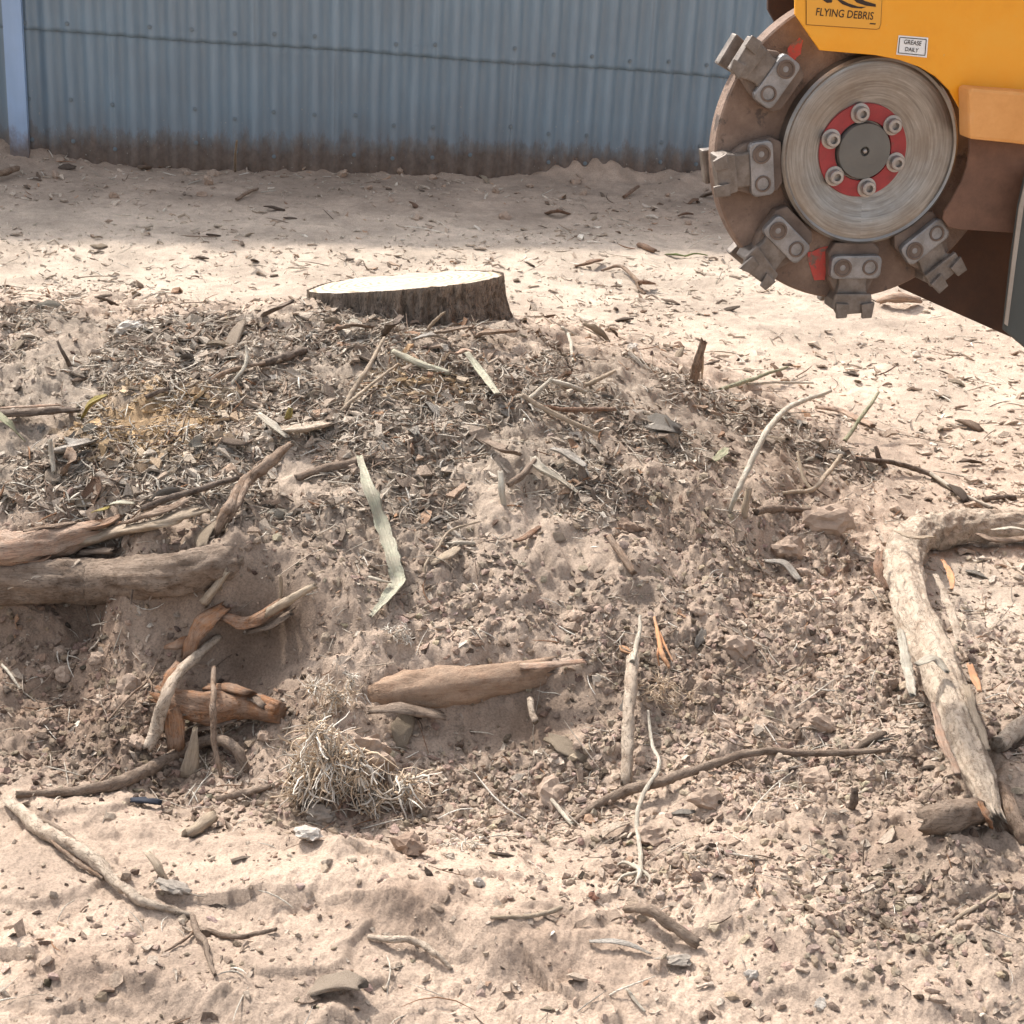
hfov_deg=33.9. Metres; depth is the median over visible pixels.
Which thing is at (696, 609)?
soil clod
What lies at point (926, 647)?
tree root
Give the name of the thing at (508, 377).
bark chip
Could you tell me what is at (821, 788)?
soil clod
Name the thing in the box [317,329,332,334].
bark chip
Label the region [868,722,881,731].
soil clod
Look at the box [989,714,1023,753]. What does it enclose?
stick
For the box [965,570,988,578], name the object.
bark chip
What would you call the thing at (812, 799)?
soil clod
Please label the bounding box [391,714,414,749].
bark chip
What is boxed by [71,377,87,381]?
bark chip
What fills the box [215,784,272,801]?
stick
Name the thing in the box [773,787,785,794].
soil clod
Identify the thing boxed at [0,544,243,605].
root log
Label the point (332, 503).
dry leaf
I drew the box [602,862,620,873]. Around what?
soil clod
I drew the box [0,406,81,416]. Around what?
stick
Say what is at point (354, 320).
dry leaf
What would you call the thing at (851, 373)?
wood chip
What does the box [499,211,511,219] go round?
soil clod
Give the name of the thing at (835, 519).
soil clod
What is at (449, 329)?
bark piece
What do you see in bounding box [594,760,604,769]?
soil clod
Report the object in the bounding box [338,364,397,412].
stalk
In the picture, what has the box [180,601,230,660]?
bark piece
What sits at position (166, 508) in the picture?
split plank
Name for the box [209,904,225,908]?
bark chip
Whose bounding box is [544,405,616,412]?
stick
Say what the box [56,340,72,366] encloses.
twig
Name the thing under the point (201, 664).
soil clod
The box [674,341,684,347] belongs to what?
wood chip
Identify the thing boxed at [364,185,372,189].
soil clod
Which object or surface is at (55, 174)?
soil clod
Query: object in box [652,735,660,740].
soil clod
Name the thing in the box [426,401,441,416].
bark chip
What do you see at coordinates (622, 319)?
wood chip
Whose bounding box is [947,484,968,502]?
wood chip
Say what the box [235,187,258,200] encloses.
stick
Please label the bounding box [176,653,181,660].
soil clod
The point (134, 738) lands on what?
soil clod
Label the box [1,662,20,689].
twig
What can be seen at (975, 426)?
wood chip
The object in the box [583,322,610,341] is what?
wood chip
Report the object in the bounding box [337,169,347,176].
soil clod
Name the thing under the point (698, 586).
soil clod
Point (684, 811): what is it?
bark chip
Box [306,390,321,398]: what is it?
bark chip
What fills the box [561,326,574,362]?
stalk
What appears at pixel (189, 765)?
wood wedge
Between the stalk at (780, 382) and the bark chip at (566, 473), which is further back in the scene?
the stalk at (780, 382)
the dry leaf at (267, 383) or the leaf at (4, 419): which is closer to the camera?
the leaf at (4, 419)
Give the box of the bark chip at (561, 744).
[542,733,586,761]
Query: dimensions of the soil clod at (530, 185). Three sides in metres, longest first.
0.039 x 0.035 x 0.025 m
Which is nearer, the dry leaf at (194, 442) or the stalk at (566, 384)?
the dry leaf at (194, 442)
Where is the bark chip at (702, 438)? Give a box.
[695,433,705,442]
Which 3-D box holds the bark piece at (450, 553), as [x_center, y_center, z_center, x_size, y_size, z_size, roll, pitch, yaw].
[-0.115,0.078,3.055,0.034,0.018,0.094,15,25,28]
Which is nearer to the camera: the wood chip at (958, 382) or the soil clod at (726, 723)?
the soil clod at (726, 723)
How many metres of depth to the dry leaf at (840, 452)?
3.96 m
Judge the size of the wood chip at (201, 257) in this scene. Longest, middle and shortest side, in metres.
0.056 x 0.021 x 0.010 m
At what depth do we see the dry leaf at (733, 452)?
3.68 m
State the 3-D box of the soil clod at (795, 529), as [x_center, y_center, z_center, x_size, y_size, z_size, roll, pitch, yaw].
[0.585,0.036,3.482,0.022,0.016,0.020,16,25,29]
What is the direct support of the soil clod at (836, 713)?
on the ground
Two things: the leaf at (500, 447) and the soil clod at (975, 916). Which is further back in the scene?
the leaf at (500, 447)
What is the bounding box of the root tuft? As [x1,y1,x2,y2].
[613,860,651,889]
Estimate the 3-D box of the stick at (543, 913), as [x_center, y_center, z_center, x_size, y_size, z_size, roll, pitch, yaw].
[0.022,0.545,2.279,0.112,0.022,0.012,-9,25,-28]
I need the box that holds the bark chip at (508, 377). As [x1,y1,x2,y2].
[503,376,517,379]
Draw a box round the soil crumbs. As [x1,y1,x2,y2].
[0,294,1023,1023]
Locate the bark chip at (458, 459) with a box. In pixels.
[452,454,466,463]
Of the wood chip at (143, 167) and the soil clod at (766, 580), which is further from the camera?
the wood chip at (143, 167)
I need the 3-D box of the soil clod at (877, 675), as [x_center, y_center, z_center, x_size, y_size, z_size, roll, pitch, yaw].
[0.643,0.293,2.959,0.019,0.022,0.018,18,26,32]
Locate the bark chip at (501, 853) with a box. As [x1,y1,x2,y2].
[488,852,514,856]
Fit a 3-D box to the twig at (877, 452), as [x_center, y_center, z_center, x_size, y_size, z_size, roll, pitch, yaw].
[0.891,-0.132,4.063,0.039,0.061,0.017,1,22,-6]
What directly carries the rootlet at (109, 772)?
on the ground
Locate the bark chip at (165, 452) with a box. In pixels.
[158,449,169,463]
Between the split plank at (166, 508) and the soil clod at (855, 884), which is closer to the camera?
the soil clod at (855, 884)
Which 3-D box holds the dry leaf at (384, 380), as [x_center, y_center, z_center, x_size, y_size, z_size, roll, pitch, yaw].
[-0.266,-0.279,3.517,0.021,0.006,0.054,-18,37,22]
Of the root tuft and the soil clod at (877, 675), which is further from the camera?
the soil clod at (877, 675)
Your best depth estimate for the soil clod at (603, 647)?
2.93 m
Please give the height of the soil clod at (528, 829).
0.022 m
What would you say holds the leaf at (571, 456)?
on the leaf litter
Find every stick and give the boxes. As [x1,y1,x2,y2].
[0,165,19,176]
[140,476,239,511]
[144,380,186,398]
[145,851,168,879]
[181,811,218,837]
[199,567,229,608]
[200,361,265,388]
[208,441,292,541]
[209,666,222,777]
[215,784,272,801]
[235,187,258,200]
[258,347,309,367]
[264,583,318,617]
[294,456,366,480]
[367,934,452,969]
[490,905,562,919]
[506,458,536,487]
[520,393,598,434]
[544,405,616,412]
[606,534,636,575]
[622,185,639,197]
[622,903,702,948]
[625,988,645,1011]
[636,242,656,252]
[752,505,811,514]
[845,787,858,809]
[856,456,993,508]
[982,495,1016,501]
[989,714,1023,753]
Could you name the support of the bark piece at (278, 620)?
on the bark piece at (244, 623)
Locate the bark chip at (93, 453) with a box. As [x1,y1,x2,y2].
[84,448,99,458]
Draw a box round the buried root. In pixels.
[367,656,588,708]
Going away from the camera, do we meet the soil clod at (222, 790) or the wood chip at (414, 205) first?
the soil clod at (222, 790)
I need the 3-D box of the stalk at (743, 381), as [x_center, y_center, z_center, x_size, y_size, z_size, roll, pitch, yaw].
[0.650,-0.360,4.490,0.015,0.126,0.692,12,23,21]
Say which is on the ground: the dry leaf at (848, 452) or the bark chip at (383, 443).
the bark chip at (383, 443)
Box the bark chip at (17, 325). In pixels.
[14,320,22,333]
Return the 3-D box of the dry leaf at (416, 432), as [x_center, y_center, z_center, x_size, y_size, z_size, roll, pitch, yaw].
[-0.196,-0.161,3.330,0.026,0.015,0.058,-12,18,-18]
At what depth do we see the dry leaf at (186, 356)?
3.62 m
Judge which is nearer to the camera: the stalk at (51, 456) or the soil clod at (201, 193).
the stalk at (51, 456)
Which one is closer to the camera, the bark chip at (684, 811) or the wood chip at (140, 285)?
the bark chip at (684, 811)
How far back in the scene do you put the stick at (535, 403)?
3.47 m
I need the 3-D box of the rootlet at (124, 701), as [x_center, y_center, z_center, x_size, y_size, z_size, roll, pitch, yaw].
[-0.640,0.299,2.878,0.017,0.079,0.150,14,24,25]
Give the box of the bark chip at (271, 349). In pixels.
[264,346,273,355]
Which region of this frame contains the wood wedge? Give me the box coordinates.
[179,726,199,777]
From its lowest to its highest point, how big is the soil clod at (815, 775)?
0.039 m
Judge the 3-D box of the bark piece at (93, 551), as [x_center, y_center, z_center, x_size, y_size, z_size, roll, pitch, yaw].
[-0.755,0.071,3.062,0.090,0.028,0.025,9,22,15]
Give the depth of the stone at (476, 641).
2.89 m
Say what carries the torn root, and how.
on the root at (154, 766)
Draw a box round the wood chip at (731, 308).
[724,305,739,310]
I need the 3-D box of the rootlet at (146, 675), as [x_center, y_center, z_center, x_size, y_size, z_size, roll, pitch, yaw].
[-0.625,0.298,2.885,0.013,0.030,0.058,-4,23,-17]
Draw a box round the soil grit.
[0,240,1023,1023]
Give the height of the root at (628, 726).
0.160 m
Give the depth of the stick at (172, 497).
3.08 m
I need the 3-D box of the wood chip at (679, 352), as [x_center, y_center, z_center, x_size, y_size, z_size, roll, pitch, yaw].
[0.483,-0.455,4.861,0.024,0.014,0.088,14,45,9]
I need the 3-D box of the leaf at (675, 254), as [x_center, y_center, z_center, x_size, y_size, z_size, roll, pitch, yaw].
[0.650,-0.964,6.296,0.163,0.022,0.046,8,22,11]
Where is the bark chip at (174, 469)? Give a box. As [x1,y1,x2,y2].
[166,466,177,483]
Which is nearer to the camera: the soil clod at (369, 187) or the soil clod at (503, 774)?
the soil clod at (503, 774)
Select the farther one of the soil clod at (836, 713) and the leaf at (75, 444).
the leaf at (75, 444)
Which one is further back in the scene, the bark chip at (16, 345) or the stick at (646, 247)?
the stick at (646, 247)
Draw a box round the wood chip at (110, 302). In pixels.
[98,297,118,305]
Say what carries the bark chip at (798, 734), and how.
on the ground
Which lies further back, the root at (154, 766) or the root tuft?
the root at (154, 766)
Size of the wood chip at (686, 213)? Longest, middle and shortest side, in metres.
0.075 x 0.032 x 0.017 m
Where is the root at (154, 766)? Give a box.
[15,733,250,797]
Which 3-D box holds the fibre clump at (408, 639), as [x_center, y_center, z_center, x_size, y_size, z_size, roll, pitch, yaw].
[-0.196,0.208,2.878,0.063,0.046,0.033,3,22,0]
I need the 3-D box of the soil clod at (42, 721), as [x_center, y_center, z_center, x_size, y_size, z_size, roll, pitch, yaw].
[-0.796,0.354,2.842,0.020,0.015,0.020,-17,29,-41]
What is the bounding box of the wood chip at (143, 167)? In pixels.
[137,165,151,169]
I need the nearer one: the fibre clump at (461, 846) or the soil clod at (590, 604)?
the fibre clump at (461, 846)
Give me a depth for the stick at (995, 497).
3.98 m
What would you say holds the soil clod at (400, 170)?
on the ground
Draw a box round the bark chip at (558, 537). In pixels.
[553,532,565,541]
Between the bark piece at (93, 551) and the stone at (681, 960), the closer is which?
the stone at (681, 960)
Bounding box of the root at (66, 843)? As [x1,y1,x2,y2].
[1,794,277,975]
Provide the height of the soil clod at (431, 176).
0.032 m
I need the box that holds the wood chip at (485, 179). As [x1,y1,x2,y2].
[479,175,489,183]
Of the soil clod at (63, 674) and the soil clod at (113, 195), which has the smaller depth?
the soil clod at (63, 674)
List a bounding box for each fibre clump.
[268,711,441,820]
[298,665,371,714]
[380,622,415,646]
[433,835,486,852]
[635,664,704,719]
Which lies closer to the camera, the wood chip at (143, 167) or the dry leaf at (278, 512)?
the dry leaf at (278, 512)
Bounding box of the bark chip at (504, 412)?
[498,403,510,416]
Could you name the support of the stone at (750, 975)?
on the ground
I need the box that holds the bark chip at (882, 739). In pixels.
[877,737,892,741]
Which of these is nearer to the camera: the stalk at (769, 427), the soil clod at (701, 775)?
the soil clod at (701, 775)
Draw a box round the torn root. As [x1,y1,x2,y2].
[148,660,286,751]
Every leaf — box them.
[0,412,25,441]
[35,300,64,308]
[43,437,95,453]
[60,447,76,475]
[71,464,83,478]
[74,498,91,506]
[77,450,90,457]
[80,394,107,419]
[81,423,98,431]
[81,476,101,507]
[91,506,110,512]
[107,500,134,505]
[148,487,181,501]
[173,312,191,323]
[175,353,193,361]
[185,397,198,407]
[188,435,206,447]
[196,400,211,409]
[206,340,228,346]
[211,435,248,445]
[260,299,293,316]
[264,381,273,385]
[267,508,287,519]
[284,407,292,419]
[322,317,340,324]
[323,497,335,505]
[348,318,361,328]
[356,455,405,616]
[381,371,389,384]
[406,425,420,436]
[412,332,449,340]
[465,403,480,414]
[481,439,521,455]
[530,456,579,492]
[544,209,570,214]
[550,447,587,468]
[575,259,603,266]
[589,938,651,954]
[591,464,605,468]
[602,394,614,401]
[643,413,682,433]
[665,253,707,256]
[711,447,728,461]
[717,446,740,454]
[747,433,786,442]
[805,456,817,462]
[827,450,846,454]
[841,446,851,457]
[852,460,859,472]
[864,462,877,472]
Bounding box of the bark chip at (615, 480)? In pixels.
[611,476,617,490]
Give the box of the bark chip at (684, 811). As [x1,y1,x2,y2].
[671,809,695,814]
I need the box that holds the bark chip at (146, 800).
[129,796,162,804]
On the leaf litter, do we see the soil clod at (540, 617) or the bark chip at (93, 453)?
the bark chip at (93, 453)
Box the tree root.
[873,508,1023,830]
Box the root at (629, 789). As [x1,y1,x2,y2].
[550,747,891,825]
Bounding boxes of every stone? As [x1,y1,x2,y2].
[114,320,143,335]
[155,877,191,894]
[294,825,322,840]
[303,803,335,824]
[389,831,427,855]
[468,637,484,646]
[473,877,485,887]
[617,517,644,532]
[627,343,638,351]
[654,953,691,966]
[743,969,757,981]
[813,997,825,1010]
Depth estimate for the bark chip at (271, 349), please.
3.62 m
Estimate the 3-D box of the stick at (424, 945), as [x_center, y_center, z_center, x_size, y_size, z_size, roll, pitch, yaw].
[-0.134,0.582,2.249,0.126,0.026,0.023,10,23,18]
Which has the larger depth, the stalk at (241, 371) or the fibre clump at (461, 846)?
the stalk at (241, 371)
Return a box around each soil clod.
[35,717,48,724]
[41,665,50,671]
[51,170,59,178]
[53,645,66,655]
[53,665,71,682]
[70,650,77,657]
[88,651,104,664]
[92,696,105,707]
[109,192,119,197]
[115,673,141,694]
[128,733,144,750]
[155,771,166,781]
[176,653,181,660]
[196,191,206,196]
[196,661,206,667]
[204,175,212,184]
[207,169,219,176]
[212,787,227,795]
[257,730,272,742]
[278,718,289,733]
[308,547,316,551]
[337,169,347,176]
[343,825,353,829]
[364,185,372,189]
[397,167,403,173]
[407,798,417,811]
[429,174,437,178]
[450,788,459,797]
[452,770,465,782]
[461,788,469,795]
[463,763,473,775]
[463,781,473,790]
[464,571,470,579]
[478,787,489,796]
[484,590,496,602]
[492,188,499,193]
[496,772,509,779]
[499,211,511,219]
[523,827,534,834]
[525,183,533,187]
[533,801,544,808]
[536,613,547,623]
[536,774,569,812]
[566,609,584,622]
[571,177,581,183]
[584,799,591,804]
[586,601,597,607]
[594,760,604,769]
[599,644,606,650]
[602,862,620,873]
[633,825,664,846]
[645,703,653,709]
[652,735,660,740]
[653,849,666,859]
[666,869,684,877]
[667,854,683,867]
[670,527,676,534]
[684,220,691,224]
[685,733,701,742]
[686,787,723,809]
[687,602,705,616]
[687,700,693,708]
[694,583,702,590]
[696,714,704,723]
[697,771,708,780]
[700,694,711,706]
[705,629,723,643]
[708,678,720,689]
[710,585,719,593]
[713,731,723,741]
[715,714,735,730]
[722,634,754,660]
[730,598,748,617]
[738,820,749,825]
[740,773,749,780]
[743,574,751,582]
[743,761,756,768]
[762,577,771,584]
[765,738,772,746]
[770,535,804,559]
[772,482,778,488]
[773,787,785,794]
[775,528,785,534]
[776,577,784,583]
[789,526,798,532]
[794,760,807,767]
[796,567,811,577]
[797,765,830,784]
[801,503,855,535]
[805,710,836,733]
[806,798,815,803]
[811,783,826,792]
[813,888,820,895]
[814,644,821,656]
[814,670,829,680]
[821,644,837,653]
[825,783,834,789]
[827,691,834,697]
[831,706,843,717]
[839,679,848,686]
[840,642,848,651]
[845,650,854,658]
[847,535,855,543]
[852,882,858,887]
[854,767,875,781]
[857,866,869,875]
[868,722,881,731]
[872,672,881,679]
[872,921,882,933]
[883,760,898,770]
[885,903,894,911]
[887,678,898,690]
[901,794,911,802]
[947,866,965,882]
[954,919,975,930]
[968,913,984,921]
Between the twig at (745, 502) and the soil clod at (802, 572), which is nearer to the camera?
the soil clod at (802, 572)
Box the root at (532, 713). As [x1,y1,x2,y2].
[527,696,538,724]
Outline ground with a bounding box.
[0,139,1023,1023]
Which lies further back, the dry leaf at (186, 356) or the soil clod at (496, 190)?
the soil clod at (496, 190)
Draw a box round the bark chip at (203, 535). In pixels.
[194,520,215,546]
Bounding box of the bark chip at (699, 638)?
[694,627,706,647]
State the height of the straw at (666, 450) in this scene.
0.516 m
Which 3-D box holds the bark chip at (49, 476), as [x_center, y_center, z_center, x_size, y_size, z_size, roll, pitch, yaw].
[-0.865,-0.074,3.183,0.036,0.012,0.084,20,35,-8]
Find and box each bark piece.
[75,547,119,555]
[84,514,123,530]
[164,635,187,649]
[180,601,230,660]
[219,596,288,629]
[243,607,295,634]
[254,411,289,439]
[272,420,335,432]
[335,322,373,330]
[366,702,446,719]
[379,314,403,336]
[430,546,460,565]
[433,326,471,333]
[472,328,518,338]
[513,525,541,541]
[599,820,631,837]
[764,559,802,582]
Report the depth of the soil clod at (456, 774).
2.71 m
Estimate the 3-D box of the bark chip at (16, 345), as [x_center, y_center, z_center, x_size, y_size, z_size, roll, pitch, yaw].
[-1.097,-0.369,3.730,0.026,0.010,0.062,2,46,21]
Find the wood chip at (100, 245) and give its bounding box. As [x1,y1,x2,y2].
[94,243,106,248]
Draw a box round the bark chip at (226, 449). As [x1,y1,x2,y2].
[206,444,234,455]
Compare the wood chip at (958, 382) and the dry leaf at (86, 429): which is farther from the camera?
the wood chip at (958, 382)
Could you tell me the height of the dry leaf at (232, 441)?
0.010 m
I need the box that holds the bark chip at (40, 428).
[37,425,44,433]
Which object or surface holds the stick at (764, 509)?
on the ground
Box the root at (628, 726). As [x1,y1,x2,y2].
[620,615,641,785]
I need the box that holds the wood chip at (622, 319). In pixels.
[614,317,633,321]
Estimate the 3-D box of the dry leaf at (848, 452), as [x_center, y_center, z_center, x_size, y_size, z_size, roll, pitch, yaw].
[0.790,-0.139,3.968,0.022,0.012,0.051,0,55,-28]
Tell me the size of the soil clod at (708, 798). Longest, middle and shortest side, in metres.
0.059 x 0.041 x 0.038 m
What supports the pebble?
on the ground
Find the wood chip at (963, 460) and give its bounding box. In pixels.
[959,458,982,463]
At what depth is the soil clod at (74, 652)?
2.99 m
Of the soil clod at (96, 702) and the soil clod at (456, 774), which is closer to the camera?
the soil clod at (456, 774)
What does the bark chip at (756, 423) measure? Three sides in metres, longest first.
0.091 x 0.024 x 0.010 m
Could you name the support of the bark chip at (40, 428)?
on the ground
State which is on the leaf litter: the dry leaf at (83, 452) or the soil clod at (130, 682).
the dry leaf at (83, 452)
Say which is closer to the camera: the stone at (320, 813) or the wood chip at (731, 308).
the stone at (320, 813)
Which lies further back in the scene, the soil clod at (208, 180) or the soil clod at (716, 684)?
the soil clod at (208, 180)
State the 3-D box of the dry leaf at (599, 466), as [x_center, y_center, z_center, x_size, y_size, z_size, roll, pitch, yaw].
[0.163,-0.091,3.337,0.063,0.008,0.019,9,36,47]
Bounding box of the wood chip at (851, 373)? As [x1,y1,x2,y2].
[843,371,858,376]
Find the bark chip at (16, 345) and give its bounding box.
[11,337,26,352]
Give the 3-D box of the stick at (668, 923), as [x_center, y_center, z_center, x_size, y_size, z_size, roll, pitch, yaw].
[0.203,0.560,2.301,0.128,0.041,0.025,19,26,34]
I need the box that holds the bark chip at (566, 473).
[560,469,577,478]
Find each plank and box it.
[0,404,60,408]
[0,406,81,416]
[78,505,210,545]
[121,496,191,524]
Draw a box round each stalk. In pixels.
[48,438,55,473]
[228,345,248,386]
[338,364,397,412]
[343,336,385,409]
[368,576,391,582]
[391,349,450,375]
[446,540,475,545]
[498,470,506,506]
[529,377,552,398]
[551,379,586,393]
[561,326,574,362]
[584,370,615,386]
[718,366,788,389]
[728,389,831,512]
[746,381,813,384]
[843,391,879,441]
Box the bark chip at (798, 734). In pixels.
[794,724,801,743]
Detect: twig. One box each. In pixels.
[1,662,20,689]
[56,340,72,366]
[234,140,237,171]
[427,311,445,329]
[601,264,655,293]
[700,356,703,378]
[741,487,751,518]
[752,451,842,502]
[874,446,886,468]
[934,891,997,936]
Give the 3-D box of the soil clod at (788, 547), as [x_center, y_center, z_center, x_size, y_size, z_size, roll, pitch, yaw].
[0.562,0.076,3.426,0.067,0.059,0.067,2,14,18]
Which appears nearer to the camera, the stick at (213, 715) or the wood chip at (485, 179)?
the stick at (213, 715)
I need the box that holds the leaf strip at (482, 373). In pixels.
[454,348,500,394]
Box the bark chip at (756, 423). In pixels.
[745,413,763,429]
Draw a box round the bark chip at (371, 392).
[367,387,379,396]
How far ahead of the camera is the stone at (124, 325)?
3.80 m
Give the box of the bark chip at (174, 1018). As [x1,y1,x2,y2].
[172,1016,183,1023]
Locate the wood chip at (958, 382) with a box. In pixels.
[948,378,964,386]
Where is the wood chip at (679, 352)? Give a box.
[675,347,683,356]
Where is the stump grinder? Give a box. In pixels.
[699,0,1023,346]
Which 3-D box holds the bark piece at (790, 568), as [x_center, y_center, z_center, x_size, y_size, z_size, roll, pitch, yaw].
[0.542,0.114,3.334,0.091,0.026,0.036,17,26,32]
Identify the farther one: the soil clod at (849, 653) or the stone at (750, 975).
the soil clod at (849, 653)
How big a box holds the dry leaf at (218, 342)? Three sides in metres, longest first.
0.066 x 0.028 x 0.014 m
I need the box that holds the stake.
[689,337,706,383]
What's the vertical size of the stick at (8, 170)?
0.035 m
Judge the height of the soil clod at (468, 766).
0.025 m
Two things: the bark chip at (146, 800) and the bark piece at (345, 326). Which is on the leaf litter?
the bark piece at (345, 326)
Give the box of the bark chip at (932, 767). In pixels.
[918,765,935,770]
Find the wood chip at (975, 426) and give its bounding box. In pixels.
[955,419,984,431]
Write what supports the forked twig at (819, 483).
on the ground
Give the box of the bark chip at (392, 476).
[382,468,396,481]
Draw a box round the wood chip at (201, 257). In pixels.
[194,256,208,258]
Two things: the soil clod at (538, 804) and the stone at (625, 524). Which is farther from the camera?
the stone at (625, 524)
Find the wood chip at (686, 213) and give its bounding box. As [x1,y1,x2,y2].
[677,212,692,215]
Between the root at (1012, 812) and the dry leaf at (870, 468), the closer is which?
the root at (1012, 812)
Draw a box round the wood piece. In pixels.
[876,292,922,304]
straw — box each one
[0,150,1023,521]
[0,292,1023,1023]
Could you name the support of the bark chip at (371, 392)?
on the leaf litter
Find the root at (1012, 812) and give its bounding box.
[997,781,1023,844]
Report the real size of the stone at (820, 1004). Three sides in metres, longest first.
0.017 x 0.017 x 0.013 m
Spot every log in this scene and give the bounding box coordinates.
[0,519,104,565]
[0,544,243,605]
[916,797,985,835]
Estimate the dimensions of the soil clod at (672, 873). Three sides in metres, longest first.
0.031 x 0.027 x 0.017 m
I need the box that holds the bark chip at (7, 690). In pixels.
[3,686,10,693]
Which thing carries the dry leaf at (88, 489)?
on the leaf litter
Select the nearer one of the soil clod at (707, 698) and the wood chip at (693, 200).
the soil clod at (707, 698)
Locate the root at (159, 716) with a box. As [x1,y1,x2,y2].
[142,634,221,751]
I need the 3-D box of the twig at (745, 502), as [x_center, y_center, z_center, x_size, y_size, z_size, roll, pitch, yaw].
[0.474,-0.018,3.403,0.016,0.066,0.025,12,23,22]
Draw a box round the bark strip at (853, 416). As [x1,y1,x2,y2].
[815,405,876,427]
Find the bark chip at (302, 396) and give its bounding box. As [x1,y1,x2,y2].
[286,395,305,398]
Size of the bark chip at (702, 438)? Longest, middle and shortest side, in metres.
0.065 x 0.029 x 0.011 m
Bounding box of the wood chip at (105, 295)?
[94,294,111,298]
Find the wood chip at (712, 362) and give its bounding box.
[704,360,719,364]
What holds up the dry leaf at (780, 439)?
on the ground
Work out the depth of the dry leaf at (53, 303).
3.96 m
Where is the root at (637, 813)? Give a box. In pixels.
[634,710,660,894]
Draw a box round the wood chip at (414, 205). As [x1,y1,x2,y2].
[409,201,417,208]
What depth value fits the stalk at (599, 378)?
3.64 m
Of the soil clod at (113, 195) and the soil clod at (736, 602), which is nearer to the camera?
the soil clod at (736, 602)
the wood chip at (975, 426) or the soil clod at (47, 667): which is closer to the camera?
the soil clod at (47, 667)
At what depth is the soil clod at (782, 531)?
3.46 m
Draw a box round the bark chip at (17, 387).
[14,384,20,390]
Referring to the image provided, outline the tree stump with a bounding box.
[306,270,513,326]
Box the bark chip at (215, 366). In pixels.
[210,364,223,371]
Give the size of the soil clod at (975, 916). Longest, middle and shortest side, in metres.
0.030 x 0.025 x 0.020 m
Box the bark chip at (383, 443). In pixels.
[378,440,392,452]
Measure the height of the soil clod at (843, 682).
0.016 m
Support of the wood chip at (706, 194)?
on the ground
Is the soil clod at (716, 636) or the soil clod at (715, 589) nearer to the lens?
the soil clod at (716, 636)
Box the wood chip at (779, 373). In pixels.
[770,363,782,376]
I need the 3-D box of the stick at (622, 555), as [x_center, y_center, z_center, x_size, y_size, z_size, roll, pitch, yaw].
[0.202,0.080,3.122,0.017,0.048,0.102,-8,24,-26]
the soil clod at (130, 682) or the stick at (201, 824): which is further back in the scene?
the soil clod at (130, 682)
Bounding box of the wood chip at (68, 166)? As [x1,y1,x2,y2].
[58,163,76,169]
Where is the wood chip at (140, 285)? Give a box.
[136,280,143,288]
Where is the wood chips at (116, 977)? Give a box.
[0,289,1023,1023]
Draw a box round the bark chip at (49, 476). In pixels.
[45,462,66,486]
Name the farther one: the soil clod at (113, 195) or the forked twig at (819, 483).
the soil clod at (113, 195)
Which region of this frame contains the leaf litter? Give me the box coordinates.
[0,298,886,558]
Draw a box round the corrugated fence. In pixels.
[0,0,772,178]
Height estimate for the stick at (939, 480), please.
0.098 m
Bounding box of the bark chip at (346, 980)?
[304,970,368,996]
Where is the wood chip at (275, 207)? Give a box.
[264,205,284,210]
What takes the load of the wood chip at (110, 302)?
on the ground
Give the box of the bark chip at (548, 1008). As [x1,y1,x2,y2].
[540,1006,554,1010]
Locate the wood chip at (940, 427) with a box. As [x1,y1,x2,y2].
[937,425,943,430]
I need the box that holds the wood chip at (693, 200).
[688,198,698,203]
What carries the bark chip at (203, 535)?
on the ground
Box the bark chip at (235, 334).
[225,319,246,345]
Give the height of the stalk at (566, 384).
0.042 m
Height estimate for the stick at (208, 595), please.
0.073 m
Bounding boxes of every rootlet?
[98,748,127,781]
[106,649,162,722]
[143,671,152,695]
[278,575,282,597]
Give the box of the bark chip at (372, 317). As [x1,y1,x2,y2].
[369,314,376,319]
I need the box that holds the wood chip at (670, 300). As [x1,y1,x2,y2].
[661,298,679,304]
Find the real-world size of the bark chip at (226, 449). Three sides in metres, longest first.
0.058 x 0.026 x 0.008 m
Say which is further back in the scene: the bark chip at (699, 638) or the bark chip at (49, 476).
the bark chip at (49, 476)
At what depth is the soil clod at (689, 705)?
2.87 m
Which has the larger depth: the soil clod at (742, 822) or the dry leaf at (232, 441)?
the dry leaf at (232, 441)
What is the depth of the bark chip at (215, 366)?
3.57 m
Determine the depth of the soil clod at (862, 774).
2.68 m
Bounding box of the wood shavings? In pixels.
[0,146,1023,586]
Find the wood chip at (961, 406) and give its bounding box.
[953,405,967,408]
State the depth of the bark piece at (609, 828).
2.58 m
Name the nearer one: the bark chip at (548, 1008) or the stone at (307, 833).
the bark chip at (548, 1008)
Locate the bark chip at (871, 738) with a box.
[854,731,887,748]
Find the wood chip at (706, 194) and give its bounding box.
[699,191,712,196]
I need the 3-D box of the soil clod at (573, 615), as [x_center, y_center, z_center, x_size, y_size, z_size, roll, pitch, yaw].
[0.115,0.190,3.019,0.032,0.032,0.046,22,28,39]
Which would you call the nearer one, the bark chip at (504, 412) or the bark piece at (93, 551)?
the bark piece at (93, 551)
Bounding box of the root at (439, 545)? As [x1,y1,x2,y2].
[423,521,480,577]
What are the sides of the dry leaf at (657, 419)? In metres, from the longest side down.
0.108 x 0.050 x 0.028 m
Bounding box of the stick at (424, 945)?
[367,934,452,969]
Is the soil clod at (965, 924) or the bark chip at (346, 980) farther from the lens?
the soil clod at (965, 924)
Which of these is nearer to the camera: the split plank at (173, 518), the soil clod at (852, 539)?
the split plank at (173, 518)
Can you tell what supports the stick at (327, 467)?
on the ground

